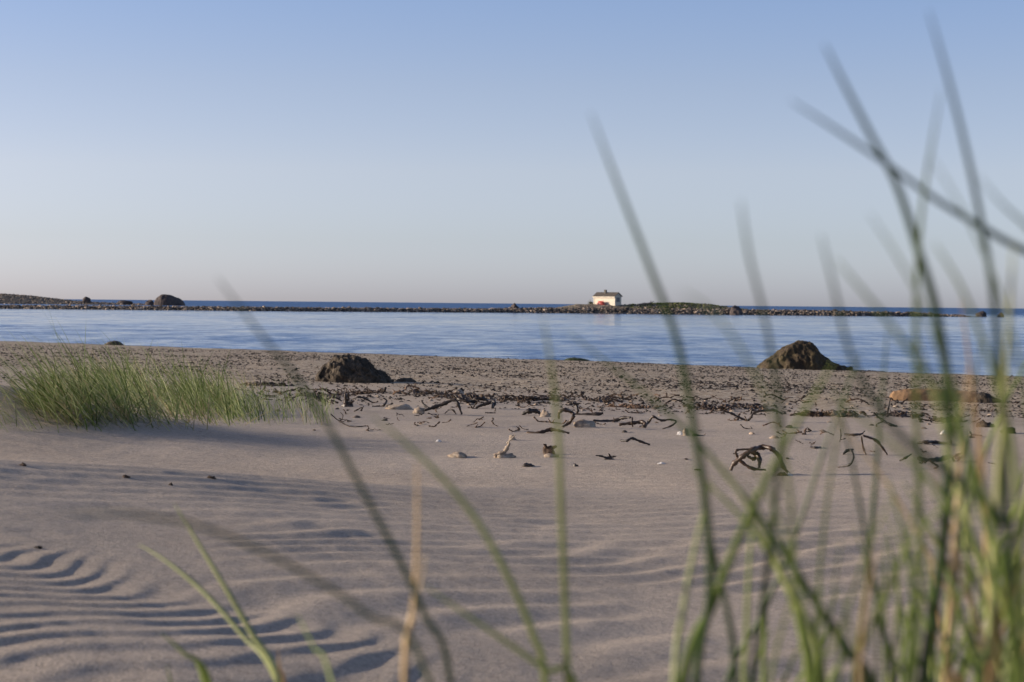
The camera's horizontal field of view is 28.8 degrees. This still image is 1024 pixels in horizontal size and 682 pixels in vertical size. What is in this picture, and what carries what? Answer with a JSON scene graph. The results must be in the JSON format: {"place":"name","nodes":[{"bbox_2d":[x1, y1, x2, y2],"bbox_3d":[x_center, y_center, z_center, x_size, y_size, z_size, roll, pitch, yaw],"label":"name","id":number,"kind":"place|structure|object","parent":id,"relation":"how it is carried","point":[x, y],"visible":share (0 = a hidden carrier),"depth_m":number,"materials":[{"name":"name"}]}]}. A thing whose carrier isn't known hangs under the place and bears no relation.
{"place":"outdoors","nodes":[
{"label":"outdoors","id":0,"kind":"place"},
{"bbox_2d":[0,293,129,304],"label":"headland","id":1,"kind":"structure","parent":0,"point":[24,300],"depth_m":634.45,"materials":[{"name":"stone"}]},
{"bbox_2d":[0,293,144,304],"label":"headland stones","id":2,"kind":"object","parent":1,"relation":"on","point":[79,302],"visible":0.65,"depth_m":637.66,"materials":[{"name":"grey stone"}]},
{"bbox_2d":[83,297,90,302],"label":"boulder","id":3,"kind":"object","parent":1,"relation":"on","point":[86,299],"visible":0.68,"depth_m":639.01,"materials":[{"name":"grey stone"}]},
{"bbox_2d":[117,300,132,303],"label":"boulder","id":4,"kind":"object","parent":1,"relation":"on","point":[124,302],"visible":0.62,"depth_m":638.57,"materials":[{"name":"grey stone"}]},
{"bbox_2d":[145,300,153,304],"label":"boulder","id":5,"kind":"object","parent":1,"relation":"on","point":[149,302],"visible":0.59,"depth_m":635.06,"materials":[{"name":"grey stone"}]},
{"bbox_2d":[161,633,211,681],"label":"lyme grass","id":6,"kind":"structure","parent":0,"point":[203,671],"depth_m":1.94,"materials":[{"name":"green plant"}]},
{"bbox_2d":[139,503,285,681],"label":"lyme grass","id":7,"kind":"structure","parent":0,"point":[257,645],"depth_m":2.18,"materials":[{"name":"plant"}]},
{"bbox_2d":[0,277,452,681],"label":"lyme grass","id":8,"kind":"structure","parent":0,"point":[415,602],"depth_m":1.20,"materials":[{"name":"plant"}]},
{"bbox_2d":[241,376,339,425],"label":"beach grass","id":9,"kind":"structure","parent":0,"point":[293,407],"depth_m":15.60,"materials":[{"name":"green plant"}]},
{"bbox_2d":[370,317,577,681],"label":"lyme grass","id":10,"kind":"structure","parent":0,"point":[541,664],"depth_m":1.38,"materials":[{"name":"green plant"}]},
{"bbox_2d":[0,306,976,316],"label":"breakwater bank","id":11,"kind":"structure","parent":0,"point":[604,311],"depth_m":365.36,"materials":[{"name":"stone"}]},
{"bbox_2d":[154,294,184,305],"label":"boulder","id":12,"kind":"object","parent":11,"relation":"on","point":[165,299],"visible":0.95,"depth_m":626.98,"materials":[{"name":"grey stone"}]},
{"bbox_2d":[0,304,965,316],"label":"breakwater rubble","id":13,"kind":"object","parent":11,"relation":"on","point":[644,310],"visible":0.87,"depth_m":361.20,"materials":[{"name":"stone"}]},
{"bbox_2d":[730,305,742,314],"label":"boulder","id":14,"kind":"object","parent":11,"relation":"on","point":[735,310],"visible":0.61,"depth_m":363.65,"materials":[{"name":"grey stone"}]},
{"bbox_2d":[975,311,986,316],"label":"boulder","id":15,"kind":"object","parent":11,"relation":"on","point":[981,314],"visible":0.55,"depth_m":384.44,"materials":[{"name":"grey stone"}]},
{"bbox_2d":[0,341,1023,681],"bbox_3d":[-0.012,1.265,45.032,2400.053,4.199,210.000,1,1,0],"label":"beach","id":16,"kind":"structure","parent":0,"point":[96,599],"depth_m":7.15,"materials":[{"name":"beige sand"}]},
{"bbox_2d":[104,341,123,344],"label":"weedy rock","id":17,"kind":"object","parent":16,"relation":"on","point":[113,342],"visible":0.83,"depth_m":73.80,"materials":[{"name":"stone"}]},
{"bbox_2d":[0,311,278,432],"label":"beach grass","id":18,"kind":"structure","parent":16,"relation":"on","point":[222,400],"depth_m":12.99,"materials":[{"name":"green plant"}]},
{"bbox_2d":[242,381,294,386],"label":"seaweed tangle","id":19,"kind":"object","parent":16,"relation":"on","point":[273,384],"visible":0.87,"depth_m":21.91,"materials":[{"name":"brown plant"}]},
{"bbox_2d":[296,390,350,396],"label":"seaweed tangle","id":20,"kind":"object","parent":16,"relation":"on","point":[320,393],"visible":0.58,"depth_m":19.74,"materials":[{"name":"brown plant"}]},
{"bbox_2d":[327,396,341,401],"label":"kelp stalk","id":21,"kind":"object","parent":16,"relation":"on","point":[334,397],"visible":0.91,"depth_m":18.13,"materials":[{"name":"brown plant"}]},
{"bbox_2d":[341,390,353,406],"bbox_3d":[-1.420,0.503,17.178,0.118,0.157,0.069,0,1,-12],"label":"kelp holdfast","id":22,"kind":"object","parent":16,"relation":"on","point":[346,403],"visible":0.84,"depth_m":17.16,"materials":[{"name":"brown plant"}]},
{"bbox_2d":[331,412,365,426],"bbox_3d":[-1.171,0.561,14.320,0.204,0.112,0.294,0,1,-20],"label":"twig","id":23,"kind":"object","parent":16,"relation":"on","point":[344,423],"visible":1,"depth_m":14.29,"materials":[{"name":"brown wood"}]},
{"bbox_2d":[315,353,393,382],"bbox_3d":[-1.927,0.390,24.346,0.985,0.478,0.749,1,1,0],"label":"weedy mound","id":24,"kind":"object","parent":16,"relation":"on","point":[348,368],"visible":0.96,"depth_m":24.08,"materials":[{"name":"stone"}]},
{"bbox_2d":[352,396,372,402],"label":"kelp stalk","id":25,"kind":"object","parent":16,"relation":"on","point":[366,399],"visible":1,"depth_m":18.04,"materials":[{"name":"brown plant"}]},
{"bbox_2d":[336,389,390,394],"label":"seaweed tangle","id":26,"kind":"object","parent":16,"relation":"on","point":[365,392],"visible":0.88,"depth_m":20.38,"materials":[{"name":"brown plant"}]},
{"bbox_2d":[372,398,387,406],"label":"kelp stalk","id":27,"kind":"object","parent":16,"relation":"on","point":[385,403],"visible":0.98,"depth_m":17.27,"materials":[{"name":"plant"}]},
{"bbox_2d":[385,404,412,409],"bbox_3d":[-0.946,0.560,16.791,0.233,0.063,0.188,1,1,13],"label":"stone","id":28,"kind":"object","parent":16,"relation":"on","point":[401,406],"visible":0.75,"depth_m":16.74,"materials":[{"name":"beige stone"}]},
{"bbox_2d":[395,377,415,381],"bbox_3d":[-1.333,0.541,24.691,0.299,0.182,0.249,1,1,0],"label":"flat rock","id":29,"kind":"object","parent":16,"relation":"on","point":[403,379],"visible":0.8,"depth_m":24.59,"materials":[{"name":"grey stone"}]},
{"bbox_2d":[405,383,419,389],"bbox_3d":[-1.090,0.491,21.369,0.079,0.071,0.256,1,1,36],"label":"kelp scrap","id":30,"kind":"object","parent":16,"relation":"on","point":[414,386],"visible":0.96,"depth_m":21.42,"materials":[{"name":"brown plant"}]},
{"bbox_2d":[368,388,457,394],"bbox_3d":[-0.931,0.526,20.523,0.701,0.072,1.260,0,1,-27],"label":"seaweed tangle","id":31,"kind":"object","parent":16,"relation":"on","point":[417,392],"visible":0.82,"depth_m":20.43,"materials":[{"name":"brown plant"}]},
{"bbox_2d":[413,407,424,413],"bbox_3d":[-0.756,0.566,16.071,0.112,0.070,0.071,1,1,0],"label":"stone","id":32,"kind":"object","parent":16,"relation":"on","point":[418,410],"visible":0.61,"depth_m":16.05,"materials":[{"name":"beige stone"}]},
{"bbox_2d":[421,399,462,414],"bbox_3d":[-0.567,0.528,16.053,0.341,0.130,0.099,1,1,0],"label":"kelp stalk","id":33,"kind":"object","parent":16,"relation":"on","point":[435,406],"visible":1,"depth_m":16.06,"materials":[{"name":"brown plant"}]},
{"bbox_2d":[447,452,466,457],"bbox_3d":[-0.318,0.661,11.545,0.118,0.040,0.087,1,1,0],"label":"sandy lump","id":34,"kind":"object","parent":16,"relation":"on","point":[458,455],"visible":0.99,"depth_m":11.52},
{"bbox_2d":[433,393,506,399],"bbox_3d":[-0.407,0.536,19.237,0.727,0.081,1.170,1,1,0],"label":"seaweed tangle","id":35,"kind":"object","parent":16,"relation":"on","point":[488,396],"visible":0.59,"depth_m":19.08,"materials":[{"name":"brown plant"}]},
{"bbox_2d":[455,395,487,402],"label":"kelp stalk","id":36,"kind":"object","parent":16,"relation":"on","point":[472,400],"visible":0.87,"depth_m":18.00,"materials":[{"name":"brown plant"}]},
{"bbox_2d":[475,401,493,408],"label":"kelp stalk","id":37,"kind":"object","parent":16,"relation":"on","point":[487,403],"visible":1,"depth_m":17.12,"materials":[{"name":"plant"}]},
{"bbox_2d":[494,435,515,457],"bbox_3d":[-0.041,0.611,11.497,0.129,0.146,0.097,0,1,-24],"label":"driftwood","id":38,"kind":"object","parent":16,"relation":"on","point":[501,454],"visible":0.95,"depth_m":11.47,"materials":[{"name":"beige wood"}]},
{"bbox_2d":[0,344,1023,417],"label":"seaweed litter","id":39,"kind":"object","parent":16,"relation":"on","point":[642,380],"visible":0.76,"depth_m":29.35,"materials":[{"name":"brown plant"}]},
{"bbox_2d":[494,395,539,401],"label":"seaweed tangle","id":40,"kind":"object","parent":16,"relation":"on","point":[506,397],"visible":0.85,"depth_m":18.93,"materials":[{"name":"brown plant"}]},
{"bbox_2d":[522,463,533,466],"bbox_3d":[0.092,0.680,10.913,0.073,0.026,0.046,1,1,0],"label":"kelp stub","id":41,"kind":"object","parent":16,"relation":"on","point":[527,465],"visible":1,"depth_m":10.90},
{"bbox_2d":[521,408,540,414],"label":"kelp stalk","id":42,"kind":"object","parent":16,"relation":"on","point":[531,411],"visible":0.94,"depth_m":16.24,"materials":[{"name":"plant"}]},
{"bbox_2d":[540,409,550,416],"bbox_3d":[0.268,0.588,16.022,0.106,0.080,0.073,1,1,0],"label":"kelp holdfast","id":43,"kind":"object","parent":16,"relation":"on","point":[544,413],"visible":0.83,"depth_m":16.00,"materials":[{"name":"beige plant"}]},
{"bbox_2d":[526,427,569,433],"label":"kelp stalk","id":44,"kind":"object","parent":16,"relation":"on","point":[550,429],"visible":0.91,"depth_m":13.58,"materials":[{"name":"brown plant"}]},
{"bbox_2d":[542,444,555,454],"bbox_3d":[0.223,0.654,11.795,0.086,0.095,0.060,1,1,0],"label":"kelp holdfast","id":45,"kind":"object","parent":16,"relation":"on","point":[547,449],"visible":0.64,"depth_m":11.79,"materials":[{"name":"brown plant"}]},
{"bbox_2d":[544,453,556,457],"bbox_3d":[0.228,0.667,11.569,0.090,0.029,0.066,1,1,0],"label":"sandy lump","id":46,"kind":"object","parent":16,"relation":"on","point":[550,455],"visible":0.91,"depth_m":11.55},
{"bbox_2d":[528,394,574,400],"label":"seaweed tangle","id":47,"kind":"object","parent":16,"relation":"on","point":[541,397],"visible":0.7,"depth_m":19.19,"materials":[{"name":"brown plant"}]},
{"bbox_2d":[559,408,575,426],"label":"kelp stalk","id":48,"kind":"object","parent":16,"relation":"on","point":[569,422],"visible":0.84,"depth_m":14.50,"materials":[{"name":"brown plant"}]},
{"bbox_2d":[565,357,589,360],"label":"weedy rock","id":49,"kind":"object","parent":16,"relation":"on","point":[576,359],"visible":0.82,"depth_m":59.27,"materials":[{"name":"stone"}]},
{"bbox_2d":[572,402,602,415],"bbox_3d":[0.624,0.562,16.378,0.264,0.125,0.054,1,1,19],"label":"kelp stalk","id":50,"kind":"object","parent":16,"relation":"on","point":[593,414],"visible":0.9,"depth_m":16.37,"materials":[{"name":"brown plant"}]},
{"bbox_2d":[578,396,629,402],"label":"seaweed tangle","id":51,"kind":"object","parent":16,"relation":"on","point":[599,399],"visible":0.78,"depth_m":19.13,"materials":[{"name":"brown plant"}]},
{"bbox_2d":[595,453,615,459],"bbox_3d":[0.540,0.667,11.469,0.120,0.044,0.046,1,1,0],"label":"kelp stub","id":52,"kind":"object","parent":16,"relation":"on","point":[609,457],"visible":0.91,"depth_m":11.45,"materials":[{"name":"plant"}]},
{"bbox_2d":[593,416,630,421],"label":"kelp stalk","id":53,"kind":"object","parent":16,"relation":"on","point":[617,419],"visible":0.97,"depth_m":15.46,"materials":[{"name":"brown plant"}]},
{"bbox_2d":[599,402,657,408],"bbox_3d":[1.102,0.588,18.060,0.460,0.065,0.531,0,1,-42],"label":"seaweed tangle","id":54,"kind":"object","parent":16,"relation":"on","point":[632,406],"visible":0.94,"depth_m":18.05,"materials":[{"name":"brown plant"}]},
{"bbox_2d":[620,437,649,444],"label":"kelp stalk","id":55,"kind":"object","parent":16,"relation":"on","point":[633,438],"visible":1,"depth_m":12.56,"materials":[{"name":"plant"}]},
{"bbox_2d":[619,415,655,427],"bbox_3d":[0.938,0.600,14.698,0.300,0.105,0.104,1,1,0],"label":"kelp stalk","id":56,"kind":"object","parent":16,"relation":"on","point":[642,422],"visible":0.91,"depth_m":14.71,"materials":[{"name":"brown plant"}]},
{"bbox_2d":[653,416,675,428],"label":"kelp stalk","id":57,"kind":"object","parent":16,"relation":"on","point":[664,420],"visible":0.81,"depth_m":14.47,"materials":[{"name":"brown plant"}]},
{"bbox_2d":[657,394,679,399],"bbox_3d":[1.465,0.538,18.886,0.238,0.074,0.102,0,1,-7],"label":"kelp scrap","id":58,"kind":"object","parent":16,"relation":"on","point":[658,398],"visible":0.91,"depth_m":18.88,"materials":[{"name":"brown plant"}]},
{"bbox_2d":[665,398,684,403],"bbox_3d":[1.532,0.569,18.764,0.202,0.061,0.058,0,1,-15],"label":"kelp scrap","id":59,"kind":"object","parent":16,"relation":"on","point":[675,399],"visible":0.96,"depth_m":18.77,"materials":[{"name":"brown plant"}]},
{"bbox_2d":[683,402,734,410],"bbox_3d":[1.795,0.597,17.934,0.507,0.067,0.719,1,1,0],"label":"seaweed tangle","id":60,"kind":"object","parent":16,"relation":"on","point":[704,405],"visible":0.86,"depth_m":17.94,"materials":[{"name":"brown plant"}]},
{"bbox_2d":[719,402,767,409],"bbox_3d":[2.080,0.598,18.192,0.466,0.064,0.646,1,1,26],"label":"seaweed tangle","id":61,"kind":"object","parent":16,"relation":"on","point":[752,406],"visible":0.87,"depth_m":18.22,"materials":[{"name":"brown plant"}]},
{"bbox_2d":[723,409,777,420],"bbox_3d":[1.919,0.592,15.844,0.486,0.102,0.107,0,1,-6],"label":"kelp stalk","id":62,"kind":"object","parent":16,"relation":"on","point":[752,414],"visible":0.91,"depth_m":15.84,"materials":[{"name":"brown plant"}]},
{"bbox_2d":[729,444,789,472],"bbox_3d":[1.313,0.628,10.550,0.326,0.160,0.104,1,1,0],"label":"kelp stalk","id":63,"kind":"object","parent":16,"relation":"on","point":[752,451],"visible":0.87,"depth_m":10.53,"materials":[{"name":"brown plant"}]},
{"bbox_2d":[756,340,852,370],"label":"shore rock","id":64,"kind":"object","parent":16,"relation":"on","point":[802,354],"visible":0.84,"depth_m":52.33,"materials":[{"name":"brown stone"}]},
{"bbox_2d":[789,409,835,416],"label":"seaweed tangle","id":65,"kind":"object","parent":16,"relation":"on","point":[816,414],"visible":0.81,"depth_m":16.93,"materials":[{"name":"brown plant"}]},
{"bbox_2d":[807,410,871,417],"bbox_3d":[2.857,0.618,16.891,0.614,0.069,0.558,2,1,43],"label":"seaweed tangle","id":66,"kind":"object","parent":16,"relation":"on","point":[849,413],"visible":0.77,"depth_m":16.79,"materials":[{"name":"brown plant"}]},
{"bbox_2d":[838,449,854,467],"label":"kelp stalk","id":67,"kind":"object","parent":16,"relation":"on","point":[848,464],"visible":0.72,"depth_m":10.93,"materials":[{"name":"brown plant"}]},
{"bbox_2d":[844,433,862,435],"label":"kelp stalk","id":68,"kind":"object","parent":16,"relation":"on","point":[854,434],"visible":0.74,"depth_m":13.92,"materials":[{"name":"brown plant"}]},
{"bbox_2d":[846,396,867,402],"bbox_3d":[3.482,0.593,20.034,0.228,0.074,0.070,0,1,-7],"label":"kelp scrap","id":69,"kind":"object","parent":16,"relation":"on","point":[854,399],"visible":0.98,"depth_m":20.01,"materials":[{"name":"brown plant"}]},
{"bbox_2d":[861,435,887,454],"bbox_3d":[2.196,0.630,12.052,0.189,0.126,0.049,0,1,-13],"label":"kelp stalk","id":70,"kind":"object","parent":16,"relation":"on","point":[875,440],"visible":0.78,"depth_m":12.05,"materials":[{"name":"brown plant"}]},
{"bbox_2d":[872,410,930,418],"bbox_3d":[3.345,0.626,17.013,0.678,0.068,0.715,0,1,-41],"label":"seaweed tangle","id":71,"kind":"object","parent":16,"relation":"on","point":[898,413],"visible":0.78,"depth_m":17.00,"materials":[{"name":"brown plant"}]},
{"bbox_2d":[920,440,943,443],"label":"kelp stalk","id":72,"kind":"object","parent":16,"relation":"on","point":[931,441],"visible":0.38,"depth_m":13.24,"materials":[{"name":"brown plant"}]},
{"bbox_2d":[890,388,977,401],"bbox_3d":[4.594,0.641,21.556,1.018,0.256,0.262,1,1,0],"label":"driftwood log","id":73,"kind":"object","parent":16,"relation":"on","point":[905,394],"visible":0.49,"depth_m":21.46,"materials":[{"name":"brown wood"}]},
{"bbox_2d":[921,453,957,461],"bbox_3d":[2.482,0.677,11.546,0.262,0.072,0.125,1,1,0],"label":"kelp stalk","id":74,"kind":"object","parent":16,"relation":"on","point":[942,456],"visible":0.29,"depth_m":11.53,"materials":[{"name":"plant"}]},
{"bbox_2d":[920,416,980,423],"bbox_3d":[3.534,0.637,16.160,0.515,0.070,0.883,1,1,0],"label":"seaweed tangle","id":75,"kind":"object","parent":16,"relation":"on","point":[934,418],"visible":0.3,"depth_m":16.21,"materials":[{"name":"brown plant"}]},
{"bbox_2d":[886,341,1023,681],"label":"lyme grass","id":76,"kind":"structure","parent":16,"relation":"on","point":[951,595],"depth_m":1.54,"materials":[{"name":"plant"}]},
{"bbox_2d":[978,420,993,426],"bbox_3d":[3.618,0.635,15.175,0.134,0.074,0.131,0,1,-43],"label":"seaweed heap","id":77,"kind":"object","parent":16,"relation":"on","point":[986,424],"visible":0.58,"depth_m":15.17,"materials":[{"name":"brown plant"}]},
{"bbox_2d":[975,392,997,402],"bbox_3d":[5.113,0.664,21.427,0.290,0.225,0.202,1,1,0],"label":"dark rock","id":78,"kind":"object","parent":16,"relation":"on","point":[983,397],"visible":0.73,"depth_m":21.35,"materials":[{"name":"grey stone"}]},
{"bbox_2d":[0,299,1023,375],"bbox_3d":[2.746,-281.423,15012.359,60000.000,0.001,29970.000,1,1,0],"label":"sea","id":79,"kind":"structure","parent":0,"point":[648,338],"depth_m":115.66,"materials":[{"name":"blue liquid"}]},
{"bbox_2d":[0,0,1023,308],"label":"sky","id":80,"kind":"structure","parent":0,"point":[405,151],"materials":[{"name":"blue"}]},
{"bbox_2d":[573,419,595,427],"bbox_3d":[0.520,0.611,14.556,0.174,0.077,0.121,1,1,24],"label":"stone","id":81,"kind":"object","parent":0,"point":[582,423],"visible":0.76,"depth_m":14.52,"materials":[{"name":"grey stone"}]},
{"bbox_2d":[558,304,731,309],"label":"islet","id":82,"kind":"object","parent":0,"point":[574,306],"visible":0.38,"depth_m":371.07,"materials":[{"name":"grey stone"}]},
{"bbox_2d":[592,290,622,305],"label":"cabin","id":83,"kind":"object","parent":82,"relation":"on","point":[610,298],"visible":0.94,"depth_m":372.77,"materials":[{"name":"paint"}]},
{"bbox_2d":[560,303,741,308],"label":"islet shingle","id":84,"kind":"object","parent":82,"relation":"on","point":[587,306],"visible":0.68,"depth_m":370.91,"materials":[{"name":"stone"}]},
{"bbox_2d":[624,302,748,309],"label":"scrub","id":85,"kind":"object","parent":82,"relation":"on","point":[673,303],"visible":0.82,"depth_m":371.62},
{"bbox_2d":[590,112,873,681],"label":"lyme grass","id":86,"kind":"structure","parent":0,"point":[697,640],"depth_m":1.24,"materials":[{"name":"green plant"}]},
{"bbox_2d":[566,326,929,681],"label":"lyme grass","id":87,"kind":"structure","parent":0,"point":[889,653],"depth_m":1.47,"materials":[{"name":"green plant"}]},
{"bbox_2d":[690,351,861,681],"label":"lyme grass","id":88,"kind":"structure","parent":0,"point":[748,635],"depth_m":1.43,"materials":[{"name":"green plant"}]},
{"bbox_2d":[750,367,969,681],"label":"lyme grass","id":89,"kind":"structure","parent":0,"point":[817,665],"depth_m":1.17,"materials":[{"name":"plant"}]},
{"bbox_2d":[790,10,1023,681],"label":"lyme grass","id":90,"kind":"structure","parent":0,"point":[1000,375],"depth_m":1.10,"materials":[{"name":"green plant"}]},
{"bbox_2d":[821,44,1014,681],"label":"lyme grass","id":91,"kind":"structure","parent":0,"point":[950,476],"depth_m":1.16,"materials":[{"name":"green plant"}]},
{"bbox_2d":[816,301,1023,681],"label":"lyme grass","id":92,"kind":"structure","parent":0,"point":[1002,661],"depth_m":1.45,"materials":[{"name":"plant"}]},
{"bbox_2d":[831,258,1023,681],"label":"lyme grass","id":93,"kind":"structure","parent":0,"point":[1014,668],"depth_m":1.04,"materials":[{"name":"plant"}]}
]}

